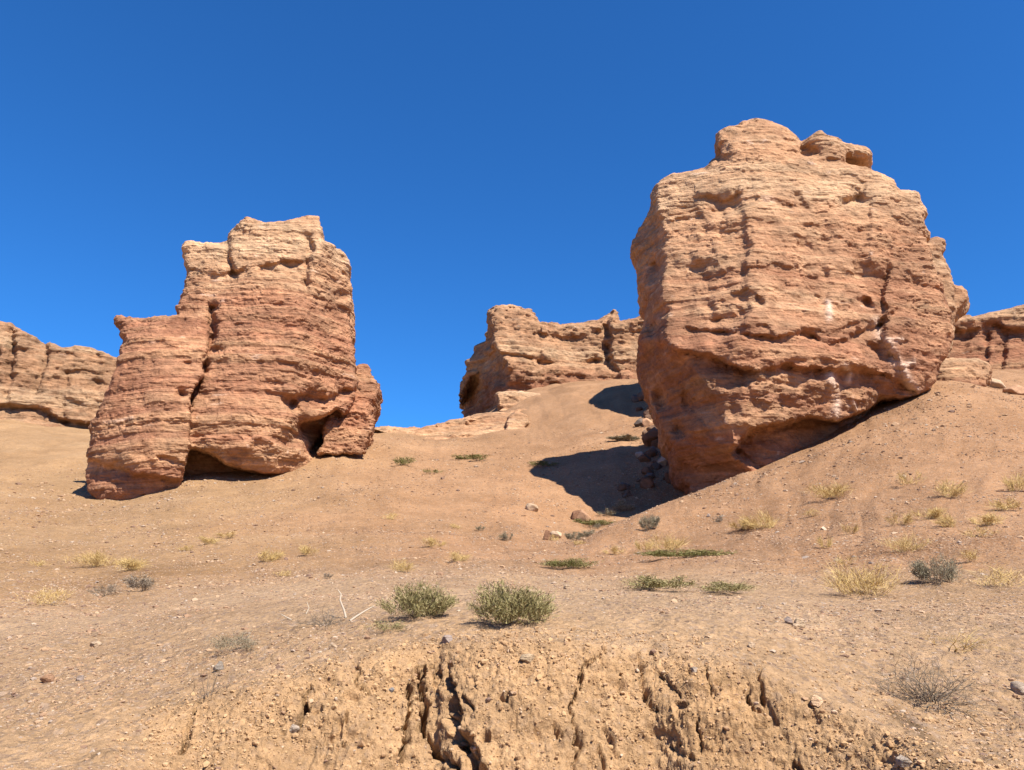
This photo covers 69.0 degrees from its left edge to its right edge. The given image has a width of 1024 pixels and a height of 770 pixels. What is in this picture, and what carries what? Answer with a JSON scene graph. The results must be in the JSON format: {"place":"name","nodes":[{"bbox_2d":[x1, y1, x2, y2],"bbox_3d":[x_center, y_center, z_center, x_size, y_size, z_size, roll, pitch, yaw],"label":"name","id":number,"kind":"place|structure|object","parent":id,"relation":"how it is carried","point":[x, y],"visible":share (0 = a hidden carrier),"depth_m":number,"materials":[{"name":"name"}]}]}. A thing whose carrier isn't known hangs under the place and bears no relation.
{"place":"outdoors","nodes":[
{"label":"outdoors","id":0,"kind":"place"},
{"bbox_2d":[0,369,1023,769],"bbox_3d":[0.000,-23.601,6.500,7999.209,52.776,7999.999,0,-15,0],"label":"ground","id":1,"kind":"structure","parent":0,"point":[578,409],"depth_m":17.64,"materials":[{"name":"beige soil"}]},
{"bbox_2d":[12,586,80,604],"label":"grass tuft","id":2,"kind":"object","parent":1,"relation":"on","point":[49,599],"visible":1,"depth_m":11.48,"materials":[{"name":"plant"}]},
{"bbox_2d":[40,674,54,682],"bbox_3d":[-3.500,2.213,5.615,0.105,0.075,0.094,-2,-16,9],"label":"cobble","id":3,"kind":"object","parent":1,"relation":"on","point":[47,678],"visible":0.96,"depth_m":5.59,"materials":[{"name":"stone"}]},
{"bbox_2d":[0,321,116,428],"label":"cliff","id":4,"kind":"structure","parent":1,"relation":"on","point":[49,384],"depth_m":96.96,"materials":[{"name":"stone"}]},
{"bbox_2d":[62,548,125,566],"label":"grass tuft","id":5,"kind":"object","parent":1,"relation":"on","point":[95,560],"visible":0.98,"depth_m":19.49,"materials":[{"name":"plant"}]},
{"bbox_2d":[90,641,102,646],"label":"cobble","id":6,"kind":"object","parent":1,"relation":"on","point":[96,643],"visible":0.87,"depth_m":7.14,"materials":[{"name":"stone"}]},
{"bbox_2d":[87,583,124,595],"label":"shrub","id":7,"kind":"object","parent":1,"relation":"on","point":[110,588],"visible":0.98,"depth_m":12.77,"materials":[{"name":"grey plant"}]},
{"bbox_2d":[109,555,151,570],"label":"grass tuft","id":8,"kind":"object","parent":1,"relation":"on","point":[132,564],"visible":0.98,"depth_m":17.95,"materials":[{"name":"plant"}]},
{"bbox_2d":[120,571,161,590],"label":"shrub","id":9,"kind":"object","parent":1,"relation":"on","point":[145,582],"visible":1,"depth_m":13.17,"materials":[{"name":"grey plant"}]},
{"bbox_2d":[197,534,220,543],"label":"grass tuft","id":10,"kind":"object","parent":1,"relation":"on","point":[204,539],"visible":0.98,"depth_m":24.71,"materials":[{"name":"plant"}]},
{"bbox_2d":[213,661,223,670],"bbox_3d":[-2.066,1.983,5.248,0.068,0.072,0.069,11,-19,-34],"label":"cobble","id":11,"kind":"object","parent":1,"relation":"on","point":[217,665],"visible":0.79,"depth_m":5.23,"materials":[{"name":"stone"}]},
{"bbox_2d":[85,215,358,499],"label":"rock outcrop","id":12,"kind":"object","parent":1,"relation":"on","point":[243,360],"visible":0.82,"depth_m":47.60,"materials":[{"name":"stone"}]},
{"bbox_2d":[215,531,236,537],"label":"grass tuft","id":13,"kind":"object","parent":1,"relation":"on","point":[227,535],"visible":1,"depth_m":27.11,"materials":[{"name":"plant"}]},
{"bbox_2d":[203,628,259,650],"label":"shrub","id":14,"kind":"object","parent":1,"relation":"on","point":[237,642],"visible":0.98,"depth_m":5.65,"materials":[{"name":"grey plant"}]},
{"bbox_2d":[256,548,285,561],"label":"grass tuft","id":15,"kind":"object","parent":1,"relation":"on","point":[274,556],"visible":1,"depth_m":18.85,"materials":[{"name":"plant"}]},
{"bbox_2d":[299,544,318,554],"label":"grass tuft","id":16,"kind":"object","parent":1,"relation":"on","point":[306,550],"visible":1,"depth_m":21.06,"materials":[{"name":"plant"}]},
{"bbox_2d":[288,604,360,629],"bbox_3d":[-1.529,1.986,6.319,0.691,0.270,0.704,14,-21,-42],"label":"dead bush","id":17,"kind":"object","parent":1,"relation":"on","point":[324,622],"visible":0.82,"depth_m":6.33,"materials":[{"name":"beige plant"}]},
{"bbox_2d":[338,590,346,617],"bbox_3d":[-1.581,2.037,6.931,0.133,0.257,0.032,-9,-18,30],"label":"stick","id":18,"kind":"object","parent":1,"relation":"on","point":[344,612],"visible":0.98,"depth_m":6.92,"materials":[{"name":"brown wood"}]},
{"bbox_2d":[316,364,382,455],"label":"rock outcrop","id":19,"kind":"object","parent":1,"relation":"on","point":[352,431],"visible":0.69,"depth_m":52.74,"materials":[{"name":"stone"}]},
{"bbox_2d":[358,620,407,631],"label":"shrub","id":20,"kind":"object","parent":1,"relation":"on","point":[397,624],"visible":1,"depth_m":5.58,"materials":[{"name":"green plant"}]},
{"bbox_2d":[386,558,416,572],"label":"grass tuft","id":21,"kind":"object","parent":1,"relation":"on","point":[399,567],"visible":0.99,"depth_m":15.25,"materials":[{"name":"plant"}]},
{"bbox_2d":[391,455,415,464],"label":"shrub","id":22,"kind":"object","parent":1,"relation":"on","point":[403,460],"visible":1,"depth_m":52.17,"materials":[{"name":"green plant"}]},
{"bbox_2d":[370,580,461,617],"bbox_3d":[-0.780,1.725,6.015,0.750,0.335,0.592,0,-15,0],"label":"shrub","id":23,"kind":"object","parent":1,"relation":"on","point":[427,602],"visible":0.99,"depth_m":5.97,"materials":[{"name":"green plant"}]},
{"bbox_2d":[422,534,445,546],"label":"grass tuft","id":24,"kind":"object","parent":1,"relation":"on","point":[432,542],"visible":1,"depth_m":23.89,"materials":[{"name":"plant"}]},
{"bbox_2d":[442,635,452,642],"bbox_3d":[-0.433,1.700,4.982,0.062,0.056,0.068,11,-19,-34],"label":"cobble","id":25,"kind":"object","parent":1,"relation":"on","point":[447,638],"visible":1,"depth_m":4.97,"materials":[{"name":"stone"}]},
{"bbox_2d":[374,408,526,435],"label":"rock ledge","id":26,"kind":"object","parent":1,"relation":"on","point":[476,422],"visible":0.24,"depth_m":77.88,"materials":[{"name":"stone"}]},
{"bbox_2d":[447,551,471,560],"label":"grass tuft","id":27,"kind":"object","parent":1,"relation":"on","point":[456,554],"visible":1,"depth_m":17.80,"materials":[{"name":"plant"}]},
{"bbox_2d":[423,423,505,439],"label":"rock ledge","id":28,"kind":"object","parent":1,"relation":"on","point":[495,428],"visible":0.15,"depth_m":72.17,"materials":[{"name":"stone"}]},
{"bbox_2d":[452,453,490,459],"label":"shrub","id":29,"kind":"object","parent":1,"relation":"on","point":[459,456],"visible":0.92,"depth_m":56.15,"materials":[{"name":"green plant"}]},
{"bbox_2d":[497,530,512,539],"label":"shrub","id":30,"kind":"object","parent":1,"relation":"on","point":[505,536],"visible":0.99,"depth_m":30.59,"materials":[{"name":"grey plant"}]},
{"bbox_2d":[466,577,560,624],"bbox_3d":[0.014,1.609,5.501,0.725,0.399,0.602,0,-15,0],"label":"shrub","id":31,"kind":"object","parent":1,"relation":"on","point":[504,605],"visible":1,"depth_m":5.41,"materials":[{"name":"green plant"}]},
{"bbox_2d":[494,391,540,411],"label":"rock ledge","id":32,"kind":"object","parent":1,"relation":"on","point":[505,400],"visible":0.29,"depth_m":90.23,"materials":[{"name":"stone"}]},
{"bbox_2d":[505,412,529,429],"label":"boulder","id":33,"kind":"object","parent":1,"relation":"on","point":[516,420],"visible":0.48,"depth_m":74.46,"materials":[{"name":"stone"}]},
{"bbox_2d":[525,503,538,510],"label":"boulder","id":34,"kind":"object","parent":1,"relation":"on","point":[531,507],"visible":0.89,"depth_m":40.44,"materials":[{"name":"stone"}]},
{"bbox_2d":[523,460,559,465],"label":"shrub","id":35,"kind":"object","parent":1,"relation":"on","point":[543,463],"visible":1,"depth_m":53.98,"materials":[{"name":"green plant"}]},
{"bbox_2d":[543,530,550,539],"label":"cobble","id":36,"kind":"object","parent":1,"relation":"on","point":[547,535],"visible":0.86,"depth_m":31.46,"materials":[{"name":"stone"}]},
{"bbox_2d":[458,304,643,416],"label":"cliff","id":37,"kind":"structure","parent":1,"relation":"on","point":[519,348],"depth_m":103.84,"materials":[{"name":"stone"}]},
{"bbox_2d":[550,531,561,537],"bbox_3d":[1.943,6.817,33.564,0.624,0.504,0.561,-2,-15,5],"label":"cobble","id":38,"kind":"object","parent":1,"relation":"on","point":[557,534],"visible":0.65,"depth_m":33.37,"materials":[{"name":"stone"}]},
{"bbox_2d":[154,641,970,769],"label":"earth bank","id":39,"kind":"structure","parent":1,"relation":"on","point":[450,721],"depth_m":4.35,"materials":[{"name":"beige soil"}]},
{"bbox_2d":[173,638,242,698],"bbox_3d":[-1.865,1.801,4.614,0.329,0.455,0.360,-8,-17,26],"label":"dead bush","id":40,"kind":"object","parent":39,"relation":"on","point":[214,683],"visible":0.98,"depth_m":4.64,"materials":[{"name":"brown plant"}]},
{"bbox_2d":[289,724,299,732],"bbox_3d":[-1.267,2.008,4.340,0.050,0.060,0.063,-15,-21,43],"label":"cobble","id":41,"kind":"object","parent":39,"relation":"on","point":[294,728],"visible":0.91,"depth_m":4.33,"materials":[{"name":"stone"}]},
{"bbox_2d":[520,654,534,662],"bbox_3d":[0.092,1.705,4.646,0.078,0.060,0.094,-7,-17,25],"label":"cobble","id":42,"kind":"object","parent":39,"relation":"on","point":[528,658],"visible":1,"depth_m":4.62,"materials":[{"name":"stone"}]},
{"bbox_2d":[111,625,1021,769],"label":"soil crumbs","id":43,"kind":"object","parent":39,"relation":"on","point":[889,743],"visible":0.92,"depth_m":4.37,"materials":[{"name":"beige soil"}]},
{"bbox_2d":[810,694,822,706],"bbox_3d":[1.723,1.788,4.210,0.073,0.072,0.066,2,-16,-7],"label":"cobble","id":44,"kind":"object","parent":39,"relation":"on","point":[817,700],"visible":0.98,"depth_m":4.20,"materials":[{"name":"stone"}]},
{"bbox_2d":[895,755,911,768],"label":"cobble","id":45,"kind":"object","parent":39,"relation":"on","point":[902,761],"visible":1,"depth_m":3.63,"materials":[{"name":"stone"}]},
{"bbox_2d":[536,557,602,567],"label":"mat plant","id":46,"kind":"object","parent":1,"relation":"on","point":[579,563],"visible":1,"depth_m":15.86,"materials":[{"name":"green plant"}]},
{"bbox_2d":[564,531,580,540],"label":"shrub","id":47,"kind":"object","parent":1,"relation":"on","point":[569,536],"visible":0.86,"depth_m":30.07,"materials":[{"name":"grey plant"}]},
{"bbox_2d":[571,510,580,519],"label":"boulder","id":48,"kind":"object","parent":1,"relation":"on","point":[574,514],"visible":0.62,"depth_m":40.31,"materials":[{"name":"stone"}]},
{"bbox_2d":[576,510,590,523],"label":"boulder","id":49,"kind":"object","parent":1,"relation":"on","point":[583,514],"visible":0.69,"depth_m":40.12,"materials":[{"name":"stone"}]},
{"bbox_2d":[578,528,594,537],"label":"shrub","id":50,"kind":"object","parent":1,"relation":"on","point":[584,534],"visible":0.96,"depth_m":28.84,"materials":[{"name":"grey plant"}]},
{"bbox_2d":[569,519,615,524],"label":"mat plant","id":51,"kind":"object","parent":1,"relation":"on","point":[594,522],"visible":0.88,"depth_m":39.78,"materials":[{"name":"green plant"}]},
{"bbox_2d":[597,508,615,515],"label":"shrub","id":52,"kind":"object","parent":1,"relation":"on","point":[607,512],"visible":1,"depth_m":42.11,"materials":[{"name":"grey plant"}]},
{"bbox_2d":[603,546,626,553],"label":"grass tuft","id":53,"kind":"object","parent":1,"relation":"on","point":[613,549],"visible":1,"depth_m":20.79,"materials":[{"name":"plant"}]},
{"bbox_2d":[617,484,626,490],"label":"boulder","id":54,"kind":"object","parent":1,"relation":"on","point":[621,487],"visible":0.87,"depth_m":46.77,"materials":[{"name":"stone"}]},
{"bbox_2d":[605,434,640,439],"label":"mat plant","id":55,"kind":"object","parent":1,"relation":"on","point":[626,437],"visible":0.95,"depth_m":59.76,"materials":[{"name":"green plant"}]},
{"bbox_2d":[610,499,636,511],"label":"shrub","id":56,"kind":"object","parent":1,"relation":"on","point":[621,505],"visible":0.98,"depth_m":43.04,"materials":[{"name":"grey plant"}]},
{"bbox_2d":[634,418,642,426],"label":"boulder","id":57,"kind":"object","parent":1,"relation":"on","point":[638,422],"visible":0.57,"depth_m":66.05,"materials":[{"name":"stone"}]},
{"bbox_2d":[637,391,643,400],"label":"boulder","id":58,"kind":"object","parent":1,"relation":"on","point":[640,395],"visible":0.39,"depth_m":78.93,"materials":[{"name":"stone"}]},
{"bbox_2d":[633,538,652,550],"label":"grass tuft","id":59,"kind":"object","parent":1,"relation":"on","point":[637,545],"visible":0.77,"depth_m":21.10,"materials":[{"name":"plant"}]},
{"bbox_2d":[638,455,650,461],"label":"boulder","id":60,"kind":"object","parent":1,"relation":"on","point":[643,458],"visible":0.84,"depth_m":52.16,"materials":[{"name":"stone"}]},
{"bbox_2d":[640,477,654,488],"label":"boulder","id":61,"kind":"object","parent":1,"relation":"on","point":[646,483],"visible":0.91,"depth_m":47.28,"materials":[{"name":"stone"}]},
{"bbox_2d":[641,467,653,474],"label":"boulder","id":62,"kind":"object","parent":1,"relation":"on","point":[644,470],"visible":0.69,"depth_m":49.33,"materials":[{"name":"stone"}]},
{"bbox_2d":[642,418,652,426],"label":"boulder","id":63,"kind":"object","parent":1,"relation":"on","point":[646,422],"visible":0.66,"depth_m":65.19,"materials":[{"name":"stone"}]},
{"bbox_2d":[638,513,660,530],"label":"shrub","id":64,"kind":"object","parent":1,"relation":"on","point":[654,521],"visible":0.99,"depth_m":26.07,"materials":[{"name":"grey plant"}]},
{"bbox_2d":[641,427,657,446],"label":"boulder","id":65,"kind":"object","parent":1,"relation":"on","point":[649,436],"visible":0.51,"depth_m":56.25,"materials":[{"name":"stone"}]},
{"bbox_2d":[647,450,656,457],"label":"boulder","id":66,"kind":"object","parent":1,"relation":"on","point":[651,453],"visible":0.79,"depth_m":53.27,"materials":[{"name":"stone"}]},
{"bbox_2d":[650,463,661,469],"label":"boulder","id":67,"kind":"object","parent":1,"relation":"on","point":[656,466],"visible":0.85,"depth_m":50.56,"materials":[{"name":"stone"}]},
{"bbox_2d":[657,456,667,465],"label":"cobble","id":68,"kind":"object","parent":1,"relation":"on","point":[662,461],"visible":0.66,"depth_m":51.08,"materials":[{"name":"stone"}]},
{"bbox_2d":[621,573,705,588],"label":"mat plant","id":69,"kind":"object","parent":1,"relation":"on","point":[649,582],"visible":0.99,"depth_m":9.37,"materials":[{"name":"green plant"}]},
{"bbox_2d":[638,530,692,550],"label":"grass tuft","id":70,"kind":"object","parent":1,"relation":"on","point":[668,542],"visible":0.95,"depth_m":19.42,"materials":[{"name":"plant"}]},
{"bbox_2d":[664,471,670,482],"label":"boulder","id":71,"kind":"object","parent":1,"relation":"on","point":[666,476],"visible":0.41,"depth_m":47.78,"materials":[{"name":"stone"}]},
{"bbox_2d":[632,547,735,557],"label":"mat plant","id":72,"kind":"object","parent":1,"relation":"on","point":[670,553],"visible":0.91,"depth_m":17.12,"materials":[{"name":"green plant"}]},
{"bbox_2d":[698,580,764,591],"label":"mat plant","id":73,"kind":"object","parent":1,"relation":"on","point":[727,586],"visible":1,"depth_m":9.17,"materials":[{"name":"green plant"}]},
{"bbox_2d":[726,518,755,529],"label":"grass tuft","id":74,"kind":"object","parent":1,"relation":"on","point":[736,527],"visible":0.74,"depth_m":24.10,"materials":[{"name":"plant"}]},
{"bbox_2d":[734,508,780,529],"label":"grass tuft","id":75,"kind":"object","parent":1,"relation":"on","point":[749,523],"visible":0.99,"depth_m":23.69,"materials":[{"name":"plant"}]},
{"bbox_2d":[784,616,792,623],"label":"cobble","id":76,"kind":"object","parent":1,"relation":"on","point":[787,619],"visible":0.94,"depth_m":5.99,"materials":[{"name":"stone"}]},
{"bbox_2d":[630,118,953,494],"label":"rock outcrop","id":77,"kind":"object","parent":1,"relation":"on","point":[791,295],"visible":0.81,"depth_m":42.25,"materials":[{"name":"stone"}]},
{"bbox_2d":[794,618,805,627],"bbox_3d":[2.338,1.937,6.054,0.087,0.091,0.078,-1,-15,4],"label":"cobble","id":78,"kind":"object","parent":1,"relation":"on","point":[800,623],"visible":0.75,"depth_m":6.03,"materials":[{"name":"stone"}]},
{"bbox_2d":[815,535,832,547],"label":"grass tuft","id":79,"kind":"object","parent":1,"relation":"on","point":[822,543],"visible":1,"depth_m":16.84,"materials":[{"name":"plant"}]},
{"bbox_2d":[799,481,858,498],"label":"grass tuft","id":80,"kind":"object","parent":1,"relation":"on","point":[820,491],"visible":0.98,"depth_m":26.67,"materials":[{"name":"plant"}]},
{"bbox_2d":[829,555,858,565],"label":"grass tuft","id":81,"kind":"object","parent":1,"relation":"on","point":[849,557],"visible":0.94,"depth_m":13.31,"materials":[{"name":"plant"}]},
{"bbox_2d":[840,523,860,533],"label":"grass tuft","id":82,"kind":"object","parent":1,"relation":"on","point":[856,528],"visible":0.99,"depth_m":19.31,"materials":[{"name":"plant"}]},
{"bbox_2d":[815,557,910,595],"bbox_3d":[4.417,2.445,9.345,1.114,0.605,1.144,-14,-21,42],"label":"grass tuft","id":83,"kind":"object","parent":1,"relation":"on","point":[840,574],"visible":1,"depth_m":9.39,"materials":[{"name":"plant"}]},
{"bbox_2d":[886,512,916,525],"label":"grass tuft","id":84,"kind":"object","parent":1,"relation":"on","point":[907,518],"visible":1,"depth_m":19.60,"materials":[{"name":"plant"}]},
{"bbox_2d":[873,531,934,553],"bbox_3d":[7.912,3.179,15.093,1.108,0.542,0.910,0,-15,0],"label":"grass tuft","id":85,"kind":"object","parent":1,"relation":"on","point":[904,543],"visible":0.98,"depth_m":15.08,"materials":[{"name":"plant"}]},
{"bbox_2d":[893,466,927,484],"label":"grass tuft","id":86,"kind":"object","parent":1,"relation":"on","point":[903,477],"visible":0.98,"depth_m":26.52,"materials":[{"name":"plant"}]},
{"bbox_2d":[899,506,946,519],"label":"grass tuft","id":87,"kind":"object","parent":1,"relation":"on","point":[936,512],"visible":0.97,"depth_m":20.42,"materials":[{"name":"plant"}]},
{"bbox_2d":[908,553,963,585],"bbox_3d":[5.839,2.538,10.169,0.782,0.530,0.714,0,-15,0],"label":"shrub","id":88,"kind":"object","parent":1,"relation":"on","point":[921,571],"visible":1,"depth_m":10.21,"materials":[{"name":"grey plant"}]},
{"bbox_2d":[863,642,1016,723],"bbox_3d":[2.618,1.869,4.628,0.876,0.586,0.674,-9,-18,29],"label":"dead bush","id":89,"kind":"object","parent":1,"relation":"on","point":[923,696],"visible":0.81,"depth_m":4.56,"materials":[{"name":"beige plant"}]},
{"bbox_2d":[931,513,958,526],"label":"grass tuft","id":90,"kind":"object","parent":1,"relation":"on","point":[945,522],"visible":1,"depth_m":18.37,"materials":[{"name":"plant"}]},
{"bbox_2d":[928,237,969,357],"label":"rock pillar","id":91,"kind":"object","parent":1,"relation":"on","point":[957,297],"visible":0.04,"depth_m":74.11,"materials":[{"name":"stone"}]},
{"bbox_2d":[931,475,976,498],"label":"grass tuft","id":92,"kind":"object","parent":1,"relation":"on","point":[956,491],"visible":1,"depth_m":23.38,"materials":[{"name":"plant"}]},
{"bbox_2d":[895,622,1015,655],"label":"dry grass","id":93,"kind":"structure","parent":1,"relation":"on","point":[965,640],"depth_m":5.67,"materials":[{"name":"plant"}]},
{"bbox_2d":[936,358,992,386],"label":"boulder","id":94,"kind":"object","parent":1,"relation":"on","point":[977,371],"visible":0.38,"depth_m":49.71,"materials":[{"name":"stone"}]},
{"bbox_2d":[959,549,979,561],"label":"grass tuft","id":95,"kind":"object","parent":1,"relation":"on","point":[969,555],"visible":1,"depth_m":12.85,"materials":[{"name":"plant"}]},
{"bbox_2d":[958,524,1002,536],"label":"grass tuft","id":96,"kind":"object","parent":1,"relation":"on","point":[986,530],"visible":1,"depth_m":16.13,"materials":[{"name":"plant"}]},
{"bbox_2d":[966,511,1006,524],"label":"grass tuft","id":97,"kind":"object","parent":1,"relation":"on","point":[990,518],"visible":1,"depth_m":17.96,"materials":[{"name":"plant"}]},
{"bbox_2d":[950,304,1023,369],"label":"cliff","id":98,"kind":"structure","parent":1,"relation":"on","point":[994,339],"depth_m":87.21,"materials":[{"name":"stone"}]},
{"bbox_2d":[960,559,1023,586],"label":"grass tuft","id":99,"kind":"object","parent":1,"relation":"on","point":[1008,576],"visible":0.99,"depth_m":9.86,"materials":[{"name":"plant"}]},
{"bbox_2d":[990,378,1005,387],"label":"boulder","id":100,"kind":"object","parent":1,"relation":"on","point":[996,383],"visible":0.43,"depth_m":53.01,"materials":[{"name":"stone"}]},
{"bbox_2d":[982,497,1023,510],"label":"grass tuft","id":101,"kind":"object","parent":1,"relation":"on","point":[1003,507],"visible":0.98,"depth_m":20.55,"materials":[{"name":"plant"}]},
{"bbox_2d":[1002,470,1023,490],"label":"grass tuft","id":102,"kind":"object","parent":1,"relation":"on","point":[1010,484],"visible":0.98,"depth_m":23.49,"materials":[{"name":"plant"}]},
{"bbox_2d":[1002,384,1023,394],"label":"boulder","id":103,"kind":"object","parent":1,"relation":"on","point":[1016,389],"visible":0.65,"depth_m":46.81,"materials":[{"name":"stone"}]},
{"bbox_2d":[1010,681,1023,694],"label":"cobble","id":104,"kind":"object","parent":1,"relation":"on","point":[1017,687],"visible":0.93,"depth_m":4.78,"materials":[{"name":"stone"}]},
{"bbox_2d":[0,0,1023,427],"label":"sky","id":105,"kind":"structure","parent":0,"point":[464,159],"materials":[{"name":"blue"}]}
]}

